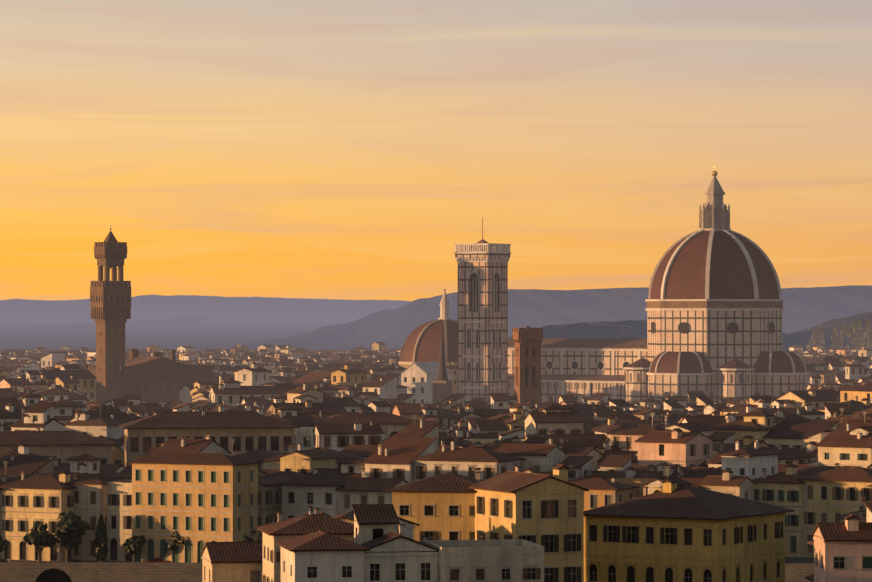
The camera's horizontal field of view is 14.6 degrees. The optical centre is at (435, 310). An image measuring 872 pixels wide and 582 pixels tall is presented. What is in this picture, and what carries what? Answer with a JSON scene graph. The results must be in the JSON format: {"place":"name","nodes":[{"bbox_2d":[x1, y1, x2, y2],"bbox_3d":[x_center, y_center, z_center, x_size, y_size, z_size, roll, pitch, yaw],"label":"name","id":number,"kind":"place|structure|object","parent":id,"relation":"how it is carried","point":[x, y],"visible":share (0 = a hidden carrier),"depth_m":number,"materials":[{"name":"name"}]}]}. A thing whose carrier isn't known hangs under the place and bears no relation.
{"place":"outdoors","nodes":[
{"label":"outdoors","id":0,"kind":"place"},
{"bbox_2d":[0,316,351,332],"bbox_3d":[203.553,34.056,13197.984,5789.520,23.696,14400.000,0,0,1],"label":"hill","id":1,"kind":"structure","parent":0,"point":[176,322],"depth_m":11159.27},
{"bbox_2d":[0,328,403,351],"bbox_3d":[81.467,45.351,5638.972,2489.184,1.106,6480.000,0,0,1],"label":"hill","id":2,"kind":"structure","parent":0,"point":[199,339],"depth_m":5373.60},
{"bbox_2d":[0,295,410,320],"bbox_3d":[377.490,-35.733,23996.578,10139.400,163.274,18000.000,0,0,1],"label":"hill","id":3,"kind":"structure","parent":0,"point":[146,307],"depth_m":20405.41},
{"bbox_2d":[0,562,813,581],"bbox_3d":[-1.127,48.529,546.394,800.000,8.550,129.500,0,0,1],"label":"embankment","id":4,"kind":"structure","parent":0,"point":[112,572],"depth_m":599.02,"materials":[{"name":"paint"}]},
{"bbox_2d":[0,557,201,562],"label":"cars","id":5,"kind":"object","parent":4,"relation":"on","point":[159,559],"visible":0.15,"depth_m":605.23,"materials":[{"name":"paint"}]},
{"bbox_2d":[9,557,813,568],"bbox_3d":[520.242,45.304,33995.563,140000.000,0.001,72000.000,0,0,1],"label":"ground","id":6,"kind":"structure","parent":0,"point":[799,559],"depth_m":616.06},
{"bbox_2d":[0,510,255,561],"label":"trees","id":7,"kind":"object","parent":6,"relation":"on","point":[69,531],"visible":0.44,"depth_m":610.71,"materials":[{"name":"plant"}]},
{"bbox_2d":[85,223,213,401],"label":"palace","id":8,"kind":"structure","parent":6,"relation":"on","point":[157,376],"depth_m":1399.67,"materials":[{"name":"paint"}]},
{"bbox_2d":[398,289,457,403],"bbox_3d":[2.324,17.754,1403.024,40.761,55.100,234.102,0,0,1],"label":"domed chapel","id":9,"kind":"structure","parent":6,"relation":"on","point":[429,352],"depth_m":1482.05,"materials":[{"name":"paint"}]},
{"bbox_2d":[0,408,871,581],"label":"town","id":10,"kind":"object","parent":6,"relation":"on","point":[357,501],"visible":0.98,"depth_m":610.45,"materials":[{"name":"paint"}]},
{"bbox_2d":[0,362,871,465],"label":"town","id":11,"kind":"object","parent":6,"relation":"on","point":[63,398],"visible":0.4,"depth_m":844.81,"materials":[{"name":"paint"}]},
{"bbox_2d":[0,342,871,404],"bbox_3d":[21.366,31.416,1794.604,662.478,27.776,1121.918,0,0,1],"label":"town","id":12,"kind":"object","parent":6,"relation":"on","point":[288,362],"visible":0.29,"depth_m":1712.21,"materials":[{"name":"paint"}]},
{"bbox_2d":[512,326,542,403],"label":"tower","id":13,"kind":"structure","parent":6,"relation":"on","point":[527,341],"depth_m":1096.07,"materials":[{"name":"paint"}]},
{"bbox_2d":[454,165,808,402],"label":"cathedral","id":14,"kind":"structure","parent":6,"relation":"on","point":[714,309],"depth_m":1385.60,"materials":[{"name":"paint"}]},
{"bbox_2d":[0,0,871,300],"label":"sky","id":15,"kind":"structure","parent":0,"point":[305,149],"materials":[{"name":"orange"}]},
{"bbox_2d":[202,285,871,350],"bbox_3d":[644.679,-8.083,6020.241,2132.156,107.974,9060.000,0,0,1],"label":"hill","id":16,"kind":"structure","parent":0,"point":[806,308],"depth_m":6691.48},
{"bbox_2d":[508,311,871,350],"bbox_3d":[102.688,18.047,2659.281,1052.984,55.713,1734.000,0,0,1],"label":"hill","id":17,"kind":"structure","parent":0,"point":[632,329],"depth_m":2812.32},
{"bbox_2d":[806,317,871,349],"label":"hill trees","id":18,"kind":"object","parent":17,"relation":"on","point":[856,335],"visible":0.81,"depth_m":2553.16,"materials":[{"name":"plant"}]}
]}

